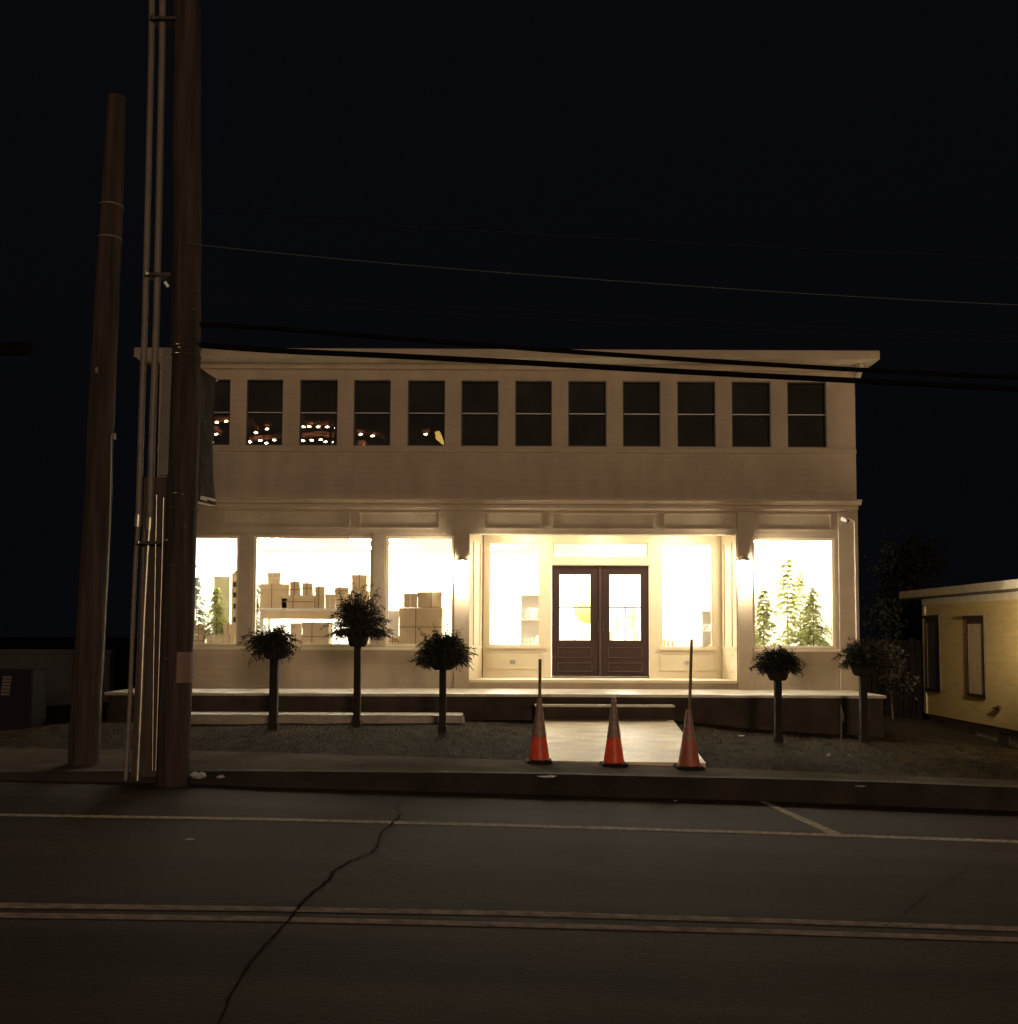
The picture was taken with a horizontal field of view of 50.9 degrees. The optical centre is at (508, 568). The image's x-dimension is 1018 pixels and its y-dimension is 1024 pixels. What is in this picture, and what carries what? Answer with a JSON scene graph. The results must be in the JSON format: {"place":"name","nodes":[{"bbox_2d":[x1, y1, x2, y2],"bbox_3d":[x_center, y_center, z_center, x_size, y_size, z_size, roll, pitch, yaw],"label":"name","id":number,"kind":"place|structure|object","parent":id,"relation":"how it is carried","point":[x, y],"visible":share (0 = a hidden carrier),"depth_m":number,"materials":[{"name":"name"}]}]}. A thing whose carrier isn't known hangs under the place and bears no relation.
{"place":"outdoors","nodes":[
{"label":"outdoors","id":0,"kind":"place"},
{"bbox_2d":[231,570,236,623],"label":"toy house","id":1,"kind":"structure","parent":0,"point":[233,611],"depth_m":21.10,"materials":[{"name":"paper"}]},
{"bbox_2d":[0,637,922,670],"bbox_3d":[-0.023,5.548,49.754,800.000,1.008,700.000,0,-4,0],"label":"ground","id":2,"kind":"structure","parent":0,"point":[121,646],"depth_m":175.35,"materials":[{"name":"soil"}]},
{"bbox_2d":[134,347,879,690],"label":"shop building","id":3,"kind":"structure","parent":0,"point":[482,497],"depth_m":20.20,"materials":[{"name":"beige"}]},
{"bbox_2d":[194,635,205,642],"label":"gift box","id":4,"kind":"object","parent":3,"relation":"on","point":[199,638],"visible":0.69,"depth_m":20.55,"materials":[{"name":"cardboard"}]},
{"bbox_2d":[194,624,204,634],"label":"gift box","id":5,"kind":"object","parent":4,"relation":"on","point":[199,629],"visible":0.83,"depth_m":20.58,"materials":[{"name":"cardboard"}]},
{"bbox_2d":[195,575,211,640],"bbox_3d":[-6.095,0.867,20.825,0.809,1.486,0.644,0,-4,0],"label":"frosted tree","id":6,"kind":"object","parent":3,"relation":"on","point":[200,612],"visible":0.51,"depth_m":20.89,"materials":[{"name":"green plant"}]},
{"bbox_2d":[206,634,222,642],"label":"gift box","id":7,"kind":"object","parent":3,"relation":"on","point":[215,638],"visible":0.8,"depth_m":20.50,"materials":[{"name":"cardboard"}]},
{"bbox_2d":[203,585,229,642],"bbox_3d":[-5.672,0.963,20.806,0.678,1.273,0.516,0,-4,0],"label":"frosted tree","id":8,"kind":"object","parent":3,"relation":"on","point":[218,626],"visible":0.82,"depth_m":20.75,"materials":[{"name":"green plant"}]},
{"bbox_2d":[193,535,239,645],"bbox_3d":[-5.795,0.412,20.066,1.471,2.065,0.090,0,-4,0],"label":"shop window","id":9,"kind":"structure","parent":3,"relation":"in","point":[198,536],"depth_m":20.02,"materials":[{"name":"glass"}]},
{"bbox_2d":[213,576,230,634],"bbox_3d":[-5.724,0.852,21.316,0.320,1.399,0.060,0,-4,0],"label":"display board","id":10,"kind":"object","parent":3,"relation":"on","point":[223,582],"visible":0.49,"depth_m":21.31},
{"bbox_2d":[213,380,230,444],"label":"window","id":11,"kind":"structure","parent":3,"relation":"in","point":[221,394],"depth_m":20.34,"materials":[{"name":"black glass"}]},
{"bbox_2d":[223,635,234,642],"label":"gift box","id":12,"kind":"object","parent":3,"relation":"on","point":[228,638],"visible":0.53,"depth_m":20.55,"materials":[{"name":"cardboard"}]},
{"bbox_2d":[223,624,235,634],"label":"gift box","id":13,"kind":"object","parent":12,"relation":"on","point":[229,629],"visible":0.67,"depth_m":20.58,"materials":[{"name":"cardboard"}]},
{"bbox_2d":[256,585,264,635],"bbox_3d":[-4.969,0.903,21.192,0.465,1.333,0.332,0,-4,0],"label":"frosted tree","id":14,"kind":"object","parent":3,"relation":"on","point":[257,614],"visible":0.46,"depth_m":21.17,"materials":[{"name":"green plant"}]},
{"bbox_2d":[246,380,282,444],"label":"window","id":15,"kind":"structure","parent":3,"relation":"in","point":[265,397],"depth_m":20.34,"materials":[{"name":"black glass"}]},
{"bbox_2d":[291,634,301,643],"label":"gift box","id":16,"kind":"object","parent":3,"relation":"on","point":[298,637],"visible":0.37,"depth_m":20.65,"materials":[{"name":"cardboard"}]},
{"bbox_2d":[290,623,301,633],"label":"gift box","id":17,"kind":"object","parent":16,"relation":"on","point":[297,629],"visible":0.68,"depth_m":20.68,"materials":[{"name":"cardboard"}]},
{"bbox_2d":[252,536,372,645],"bbox_3d":[-3.670,0.421,20.066,2.233,2.065,0.090,0,-4,0],"label":"shop window","id":18,"kind":"structure","parent":3,"relation":"in","point":[255,537],"depth_m":20.07,"materials":[{"name":"glass"}]},
{"bbox_2d":[258,608,369,643],"bbox_3d":[-3.810,1.181,21.322,2.207,0.760,0.790,0,-4,0],"label":"display table","id":19,"kind":"object","parent":3,"relation":"on","point":[269,614],"visible":0.48,"depth_m":20.98,"materials":[{"name":"white paint"}]},
{"bbox_2d":[260,584,289,607],"bbox_3d":[-4.625,0.553,21.247,0.544,0.484,0.471,0,-4,0],"label":"gift box","id":20,"kind":"object","parent":19,"relation":"on","point":[270,595],"visible":0.72,"depth_m":21.03,"materials":[{"name":"cardboard"}]},
{"bbox_2d":[267,572,282,583],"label":"gift box","id":21,"kind":"object","parent":20,"relation":"on","point":[274,578],"visible":0.91,"depth_m":21.12,"materials":[{"name":"cardboard"}]},
{"bbox_2d":[281,595,314,607],"bbox_3d":[-4.151,0.658,21.166,0.655,0.264,0.321,0,-4,0],"label":"gift box","id":22,"kind":"object","parent":19,"relation":"on","point":[300,601],"visible":0.76,"depth_m":21.02,"materials":[{"name":"cardboard"}]},
{"bbox_2d":[289,581,300,594],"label":"gift box","id":23,"kind":"object","parent":22,"relation":"on","point":[295,588],"visible":1,"depth_m":21.09,"materials":[{"name":"cardboard"}]},
{"bbox_2d":[302,583,313,594],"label":"gift box","id":24,"kind":"object","parent":22,"relation":"on","point":[307,588],"visible":0.91,"depth_m":21.08,"materials":[{"name":"cardboard"}]},
{"bbox_2d":[315,586,325,607],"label":"gift box","id":25,"kind":"object","parent":19,"relation":"on","point":[320,597],"visible":0.91,"depth_m":21.06,"materials":[{"name":"cardboard"}]},
{"bbox_2d":[325,594,335,607],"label":"gift box","id":26,"kind":"object","parent":19,"relation":"on","point":[330,601],"visible":0.89,"depth_m":21.01,"materials":[{"name":"cardboard"}]},
{"bbox_2d":[335,593,351,607],"bbox_3d":[-3.261,0.641,21.149,0.298,0.294,0.245,0,-4,0],"label":"gift box","id":27,"kind":"object","parent":19,"relation":"on","point":[345,597],"visible":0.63,"depth_m":21.04,"materials":[{"name":"cardboard"}]},
{"bbox_2d":[334,587,348,593],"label":"gift box","id":28,"kind":"object","parent":27,"relation":"on","point":[338,590],"visible":0.9,"depth_m":21.07,"materials":[{"name":"cardboard"}]},
{"bbox_2d":[352,591,369,604],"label":"gift box","id":29,"kind":"object","parent":19,"relation":"on","point":[364,593],"visible":0.33,"depth_m":21.03,"materials":[{"name":"cardboard"}]},
{"bbox_2d":[352,575,367,590],"bbox_3d":[-2.950,0.284,21.181,0.297,0.316,0.245,0,-4,0],"label":"gift box","id":30,"kind":"object","parent":29,"relation":"on","point":[360,581],"visible":0.91,"depth_m":21.07,"materials":[{"name":"cardboard"}]},
{"bbox_2d":[302,622,332,643],"bbox_3d":[-3.707,1.271,20.708,0.524,0.462,0.421,0,-4,0],"label":"gift box","id":31,"kind":"object","parent":3,"relation":"on","point":[312,633],"visible":0.7,"depth_m":20.51,"materials":[{"name":"cardboard"}]},
{"bbox_2d":[299,380,337,444],"bbox_3d":[-3.598,-2.944,20.299,0.716,1.255,0.105,0,-4,0],"label":"window","id":32,"kind":"structure","parent":3,"relation":"in","point":[318,398],"depth_m":20.34,"materials":[{"name":"black glass"}]},
{"bbox_2d":[353,380,390,445],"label":"window","id":33,"kind":"structure","parent":3,"relation":"in","point":[372,398],"depth_m":20.34,"materials":[{"name":"black glass"}]},
{"bbox_2d":[388,636,398,643],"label":"gift box","id":34,"kind":"object","parent":3,"relation":"on","point":[391,639],"visible":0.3,"depth_m":20.55,"materials":[{"name":"cardboard"}]},
{"bbox_2d":[388,611,398,635],"bbox_3d":[-2.257,1.064,20.706,0.248,0.491,0.201,0,-4,0],"label":"gift box","id":35,"kind":"object","parent":34,"relation":"on","point":[394,616],"visible":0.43,"depth_m":20.61,"materials":[{"name":"cardboard"}]},
{"bbox_2d":[385,536,453,646],"bbox_3d":[-1.666,0.429,20.066,1.271,2.065,0.090,0,-4,0],"label":"shop window","id":36,"kind":"structure","parent":3,"relation":"in","point":[388,537],"depth_m":20.04,"materials":[{"name":"beige paint"}]},
{"bbox_2d":[399,608,443,643],"bbox_3d":[-1.693,1.133,20.716,0.830,0.738,0.521,0,-4,0],"label":"gift box","id":37,"kind":"object","parent":3,"relation":"on","point":[412,621],"visible":0.76,"depth_m":20.47,"materials":[{"name":"cardboard"}]},
{"bbox_2d":[404,593,417,607],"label":"gift box","id":38,"kind":"object","parent":37,"relation":"on","point":[410,600],"visible":0.99,"depth_m":20.56,"materials":[{"name":"cardboard"}]},
{"bbox_2d":[417,592,442,607],"bbox_3d":[-1.527,0.608,20.739,0.466,0.305,0.381,0,-4,0],"label":"gift box","id":39,"kind":"object","parent":37,"relation":"on","point":[429,599],"visible":0.99,"depth_m":20.56,"materials":[{"name":"cardboard"}]},
{"bbox_2d":[407,380,444,445],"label":"window","id":40,"kind":"structure","parent":3,"relation":"in","point":[426,408],"depth_m":20.34,"materials":[{"name":"black glass"}]},
{"bbox_2d":[461,381,498,445],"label":"window","id":41,"kind":"structure","parent":3,"relation":"in","point":[479,399],"depth_m":20.34,"materials":[{"name":"black glass"}]},
{"bbox_2d":[520,594,538,644],"bbox_3d":[0.494,1.453,24.131,0.504,1.749,0.350,0,-4,0],"label":"shelf unit","id":42,"kind":"object","parent":3,"relation":"on","point":[529,618],"visible":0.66,"depth_m":24.30,"materials":[{"name":"white paint"}]},
{"bbox_2d":[515,381,551,445],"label":"window","id":43,"kind":"structure","parent":3,"relation":"in","point":[533,399],"depth_m":20.34,"materials":[{"name":"black glass"}]},
{"bbox_2d":[552,566,598,675],"bbox_3d":[1.315,1.024,20.995,0.942,2.169,0.115,0,-4,0],"label":"door","id":44,"kind":"structure","parent":3,"relation":"in","point":[574,657],"depth_m":20.98,"materials":[{"name":"brown paint"}]},
{"bbox_2d":[575,596,589,623],"bbox_3d":[1.787,0.288,24.228,0.620,1.910,0.620,0,-4,0],"label":"paper lantern","id":45,"kind":"object","parent":3,"relation":"hanging from","point":[582,615],"visible":0.56,"depth_m":23.97,"materials":[{"name":"yellow paper"}]},
{"bbox_2d":[568,381,605,446],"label":"window","id":46,"kind":"structure","parent":3,"relation":"in","point":[586,399],"depth_m":20.34,"materials":[{"name":"black glass"}]},
{"bbox_2d":[601,566,648,676],"bbox_3d":[2.270,1.028,20.995,0.952,2.169,0.115,0,-4,0],"label":"door","id":47,"kind":"structure","parent":3,"relation":"in","point":[625,657],"depth_m":20.98,"materials":[{"name":"brown paint"}]},
{"bbox_2d":[610,630,639,639],"bbox_3d":[2.646,1.905,24.781,0.685,0.945,0.700,0,-4,0],"label":"shop table","id":48,"kind":"object","parent":3,"relation":"on","point":[636,637],"visible":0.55,"depth_m":24.47,"materials":[{"name":"wood"}]},
{"bbox_2d":[611,620,620,629],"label":"cardboard box","id":49,"kind":"object","parent":48,"relation":"on","point":[615,624],"visible":1,"depth_m":24.66,"materials":[{"name":"paper"}]},
{"bbox_2d":[626,608,636,629],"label":"cardboard box","id":50,"kind":"object","parent":48,"relation":"on","point":[631,618],"visible":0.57,"depth_m":24.68,"materials":[{"name":"paper"}]},
{"bbox_2d":[623,381,660,446],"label":"window","id":51,"kind":"structure","parent":3,"relation":"in","point":[641,399],"depth_m":20.34,"materials":[{"name":"black glass"}]},
{"bbox_2d":[663,640,674,645],"bbox_3d":[3.334,1.881,22.678,0.268,0.740,0.700,0,-4,0],"label":"shop table","id":52,"kind":"object","parent":3,"relation":"on","point":[668,641],"visible":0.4,"depth_m":22.37,"materials":[{"name":"wood"}]},
{"bbox_2d":[677,382,715,446],"bbox_3d":[3.543,-2.914,20.299,0.726,1.255,0.105,0,-4,0],"label":"window","id":53,"kind":"structure","parent":3,"relation":"in","point":[695,400],"depth_m":20.34,"materials":[{"name":"black glass"}]},
{"bbox_2d":[698,610,710,645],"bbox_3d":[4.432,1.621,23.721,0.413,1.397,0.350,0,-4,0],"label":"shelf unit","id":54,"kind":"object","parent":3,"relation":"on","point":[704,627],"visible":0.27,"depth_m":23.88,"materials":[{"name":"white paint"}]},
{"bbox_2d":[732,382,770,446],"bbox_3d":[4.579,-2.910,20.299,0.736,1.255,0.105,0,-4,0],"label":"window","id":55,"kind":"structure","parent":3,"relation":"in","point":[751,421],"depth_m":20.34,"materials":[{"name":"black glass"}]},
{"bbox_2d":[755,589,779,645],"bbox_3d":[4.972,1.043,20.681,0.879,1.356,0.686,-1,-4,13],"label":"frosted tree","id":56,"kind":"object","parent":3,"relation":"on","point":[760,637],"visible":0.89,"depth_m":20.63,"materials":[{"name":"green plant"}]},
{"bbox_2d":[766,554,818,645],"bbox_3d":[5.562,0.690,21.007,1.258,1.964,0.993,0,-4,0],"label":"frosted tree","id":57,"kind":"object","parent":3,"relation":"on","point":[791,636],"visible":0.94,"depth_m":20.96,"materials":[{"name":"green plant"}]},
{"bbox_2d":[752,538,835,647],"bbox_3d":[5.325,0.458,20.066,1.542,2.065,0.090,0,-4,0],"label":"shop window","id":58,"kind":"structure","parent":3,"relation":"in","point":[831,540],"depth_m":20.04,"materials":[{"name":"glass"}]},
{"bbox_2d":[779,573,822,645],"bbox_3d":[5.860,0.868,21.394,1.061,1.754,0.726,-3,-5,42],"label":"frosted tree","id":59,"kind":"object","parent":3,"relation":"on","point":[801,583],"visible":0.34,"depth_m":21.39,"materials":[{"name":"green plant"}]},
{"bbox_2d":[787,382,825,447],"bbox_3d":[5.631,-2.906,20.299,0.736,1.255,0.105,0,-4,0],"label":"window","id":60,"kind":"structure","parent":3,"relation":"in","point":[806,401],"depth_m":20.34,"materials":[{"name":"black glass"}]},
{"bbox_2d":[795,587,831,645],"bbox_3d":[5.938,1.038,20.809,0.926,1.379,0.586,0,-4,0],"label":"frosted tree","id":61,"kind":"object","parent":3,"relation":"on","point":[815,624],"visible":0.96,"depth_m":20.75,"materials":[{"name":"green plant"}]},
{"bbox_2d":[0,780,1017,1023],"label":"road","id":62,"kind":"structure","parent":0,"point":[91,971],"depth_m":7.89,"materials":[{"name":"asphalt"}]},
{"bbox_2d":[218,796,405,1023],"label":"road crack","id":63,"kind":"object","parent":62,"relation":"on","point":[277,932],"visible":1,"depth_m":7.38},
{"bbox_2d":[0,769,1017,810],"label":"kerb","id":64,"kind":"structure","parent":62,"relation":"on","point":[926,794],"depth_m":13.56,"materials":[{"name":"concrete"}]},
{"bbox_2d":[123,0,201,786],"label":"utility pole","id":65,"kind":"object","parent":64,"relation":"on","point":[164,678],"visible":1,"depth_m":13.21,"materials":[{"name":"brown wood"}]},
{"bbox_2d":[198,369,217,507],"bbox_3d":[-3.862,-1.658,13.682,0.091,1.748,0.640,0,-4,10],"label":"street banner","id":66,"kind":"object","parent":65,"relation":"attached to","point":[206,491],"visible":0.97,"depth_m":13.67,"materials":[{"name":"fabric"}]},
{"bbox_2d":[188,243,1016,304],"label":"overhead cable","id":67,"kind":"object","parent":65,"relation":"attached to","point":[602,279],"visible":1,"depth_m":13.34,"materials":[{"name":"metal"}]},
{"bbox_2d":[195,293,1013,335],"bbox_3d":[2.871,-3.102,13.399,13.739,0.599,0.026,0,-4,-1],"label":"overhead cable","id":68,"kind":"object","parent":65,"relation":"attached to","point":[609,315],"visible":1,"depth_m":13.39,"materials":[{"name":"metal"}]},
{"bbox_2d":[199,343,1017,391],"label":"overhead cable","id":69,"kind":"object","parent":65,"relation":"attached to","point":[605,367],"visible":0.97,"depth_m":13.46,"materials":[{"name":"rubber"}]},
{"bbox_2d":[200,322,1017,379],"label":"overhead cable","id":70,"kind":"object","parent":65,"relation":"attached to","point":[608,354],"visible":1,"depth_m":13.47,"materials":[{"name":"rubber"}]},
{"bbox_2d":[201,300,1017,342],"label":"overhead cable","id":71,"kind":"object","parent":65,"relation":"attached to","point":[607,322],"visible":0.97,"depth_m":13.80,"materials":[{"name":"metal"}]},
{"bbox_2d":[190,772,205,778],"bbox_3d":[-3.821,2.541,13.152,0.206,0.089,0.178,0,-4,0],"label":"crumpled paper","id":72,"kind":"object","parent":64,"relation":"on","point":[196,775],"visible":1,"depth_m":13.11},
{"bbox_2d":[537,775,555,777],"bbox_3d":[0.482,2.623,13.509,0.269,0.029,0.182,0,-4,0],"label":"crumpled paper","id":73,"kind":"object","parent":64,"relation":"on","point":[548,776],"visible":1,"depth_m":13.46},
{"bbox_2d":[0,903,1017,930],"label":"line","id":74,"kind":"object","parent":62,"relation":"on","point":[478,912],"visible":1,"depth_m":7.65,"materials":[{"name":"yellow paint"}]},
{"bbox_2d":[0,913,1017,941],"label":"line","id":75,"kind":"object","parent":62,"relation":"on","point":[477,923],"visible":1,"depth_m":7.36,"materials":[{"name":"yellow paint"}]},
{"bbox_2d":[0,814,1017,842],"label":"edge line","id":76,"kind":"object","parent":62,"relation":"on","point":[541,826],"visible":1,"depth_m":11.19,"materials":[{"name":"white paint"}]},
{"bbox_2d":[759,801,840,833],"bbox_3d":[3.368,2.898,12.518,0.149,0.014,2.216,1,-4,-7],"label":"parking line","id":77,"kind":"object","parent":62,"relation":"on","point":[814,824],"visible":1,"depth_m":12.30,"materials":[{"name":"white paint"}]},
{"bbox_2d":[884,872,963,925],"bbox_3d":[3.398,2.661,8.707,0.056,0.048,2.452,-2,-4,35],"label":"road crack","id":78,"kind":"object","parent":62,"relation":"on","point":[922,898],"visible":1,"depth_m":8.54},
{"bbox_2d":[0,661,1017,779],"bbox_3d":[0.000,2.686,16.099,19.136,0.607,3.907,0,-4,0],"label":"grass","id":79,"kind":"structure","parent":0,"point":[730,740],"depth_m":16.05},
{"bbox_2d":[0,342,32,355],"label":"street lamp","id":80,"kind":"object","parent":79,"relation":"on","point":[15,348],"visible":1,"depth_m":16.15,"materials":[{"name":"black metal"}]},
{"bbox_2d":[0,669,46,730],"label":"utility cabinet","id":81,"kind":"object","parent":79,"relation":"on","point":[23,697],"visible":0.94,"depth_m":18.50,"materials":[{"name":"black metal"}]},
{"bbox_2d":[0,649,116,705],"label":"block wall","id":82,"kind":"structure","parent":79,"relation":"on","point":[57,664],"depth_m":23.90,"materials":[{"name":"concrete"}]},
{"bbox_2d":[237,620,302,729],"bbox_3d":[-3.765,1.730,16.805,0.989,1.844,0.879,2,-4,-29],"label":"planter","id":83,"kind":"object","parent":79,"relation":"on","point":[273,646],"visible":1,"depth_m":16.74,"materials":[{"name":"ceramic"}]},
{"bbox_2d":[191,711,464,724],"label":"concrete slab","id":84,"kind":"structure","parent":79,"relation":"on","point":[227,717],"depth_m":17.20,"materials":[{"name":"concrete"}]},
{"bbox_2d":[320,582,398,726],"bbox_3d":[-2.406,1.422,17.091,1.340,2.449,1.020,-2,-4,27],"label":"planter","id":85,"kind":"object","parent":79,"relation":"on","point":[355,620],"visible":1,"depth_m":16.98,"materials":[{"name":"ceramic"}]},
{"bbox_2d":[407,623,477,732],"bbox_3d":[-0.996,1.740,16.537,1.104,1.855,1.096,4,-5,-43],"label":"planter","id":86,"kind":"object","parent":79,"relation":"on","point":[441,653],"visible":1,"depth_m":16.51,"materials":[{"name":"ceramic"}]},
{"bbox_2d":[104,687,885,737],"bbox_3d":[-0.163,3.242,23.431,13.358,1.588,10.830,0,-4,0],"label":"porch","id":87,"kind":"object","parent":79,"relation":"on","point":[810,711],"visible":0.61,"depth_m":18.09,"materials":[{"name":"concrete"}]},
{"bbox_2d":[534,704,674,719],"bbox_3d":[1.587,2.637,17.870,2.316,0.731,0.335,0,-4,0],"label":"porch step","id":88,"kind":"object","parent":79,"relation":"on","point":[602,711],"visible":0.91,"depth_m":17.76,"materials":[{"name":"concrete"}]},
{"bbox_2d":[544,720,705,767],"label":"walkway","id":89,"kind":"structure","parent":79,"relation":"on","point":[652,742],"depth_m":15.99,"materials":[{"name":"concrete"}]},
{"bbox_2d":[749,644,806,742],"bbox_3d":[4.250,2.030,16.964,0.804,1.695,0.920,3,-4,-37],"label":"planter","id":90,"kind":"object","parent":79,"relation":"on","point":[777,666],"visible":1,"depth_m":16.88,"materials":[{"name":"ceramic"}]},
{"bbox_2d":[840,705,843,751],"bbox_3d":[5.095,2.479,16.339,0.062,0.782,0.023,0,-4,0],"label":"metal stake","id":91,"kind":"object","parent":79,"relation":"on","point":[841,715],"visible":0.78,"depth_m":16.35,"materials":[{"name":"grey metal"}]},
{"bbox_2d":[831,635,901,742],"bbox_3d":[5.816,2.013,17.403,1.047,1.896,0.992,2,-4,-28],"label":"planter","id":92,"kind":"object","parent":79,"relation":"on","point":[863,661],"visible":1,"depth_m":17.28,"materials":[{"name":"ceramic"}]},
{"bbox_2d":[860,638,922,719],"bbox_3d":[8.582,2.655,24.626,1.933,2.122,0.080,0,-4,0],"label":"board fence","id":93,"kind":"object","parent":79,"relation":"on","point":[912,707],"visible":0.27,"depth_m":24.59,"materials":[{"name":"brown wood"}]},
{"bbox_2d":[869,639,920,719],"bbox_3d":[7.379,2.123,20.502,0.948,1.531,0.988,-1,-4,12],"label":"shrub","id":94,"kind":"object","parent":79,"relation":"on","point":[905,685],"visible":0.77,"depth_m":20.38,"materials":[{"name":"green plant"}]},
{"bbox_2d":[859,527,966,700],"bbox_3d":[10.211,1.336,27.099,2.729,4.727,3.330,-3,-5,44],"label":"tree","id":95,"kind":"object","parent":79,"relation":"on","point":[906,558],"visible":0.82,"depth_m":26.80,"materials":[{"name":"green plant"}]},
{"bbox_2d":[899,579,1017,747],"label":"yellow house","id":96,"kind":"structure","parent":79,"relation":"on","point":[970,656],"depth_m":22.22,"materials":[{"name":"paint"}]},
{"bbox_2d":[922,615,941,691],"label":"window","id":97,"kind":"structure","parent":96,"relation":"in","point":[932,622],"depth_m":24.35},
{"bbox_2d":[963,615,986,697],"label":"window","id":98,"kind":"structure","parent":96,"relation":"in","point":[976,653],"depth_m":22.11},
{"bbox_2d":[0,748,1017,785],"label":"sidewalk","id":99,"kind":"structure","parent":0,"point":[30,759],"depth_m":14.13,"materials":[{"name":"concrete"}]},
{"bbox_2d":[68,93,125,765],"bbox_3d":[-5.379,-1.670,14.024,0.552,9.283,0.405,0,-4,0],"label":"utility pole","id":100,"kind":"object","parent":99,"relation":"on","point":[84,743],"visible":0.94,"depth_m":13.88,"materials":[{"name":"brown wood"}]},
{"bbox_2d":[527,698,551,763],"bbox_3d":[0.414,2.208,14.618,0.340,0.868,0.340,0,-4,0],"label":"traffic cone","id":101,"kind":"object","parent":99,"relation":"on","point":[539,753],"visible":1,"depth_m":14.53,"materials":[{"name":"plastic"}]},
{"bbox_2d":[538,659,541,698],"bbox_3d":[0.423,1.556,14.658,0.041,0.628,0.040,-1,-4,22],"label":"wooden stake","id":102,"kind":"object","parent":101,"relation":"in","point":[539,675],"visible":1,"depth_m":14.65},
{"bbox_2d":[600,698,627,766],"bbox_3d":[1.427,2.217,14.563,0.347,0.914,0.347,0,-4,0],"label":"traffic cone","id":103,"kind":"object","parent":99,"relation":"on","point":[613,756],"visible":1,"depth_m":14.47,"materials":[{"name":"plastic"}]},
{"bbox_2d":[674,710,704,769],"bbox_3d":[2.438,2.312,14.503,0.370,0.786,0.370,0,-4,0],"label":"traffic cone","id":104,"kind":"object","parent":99,"relation":"on","point":[688,757],"visible":1,"depth_m":14.41,"materials":[{"name":"plastic"}]},
{"bbox_2d":[688,639,692,709],"bbox_3d":[2.469,1.489,14.554,0.081,1.052,0.042,0,-4,0],"label":"wooden stake","id":105,"kind":"object","parent":104,"relation":"in","point":[690,674],"visible":1,"depth_m":14.54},
{"bbox_2d":[0,0,1017,639],"label":"sky","id":106,"kind":"structure","parent":0,"point":[880,126],"materials":[{"name":"black"}]}
]}

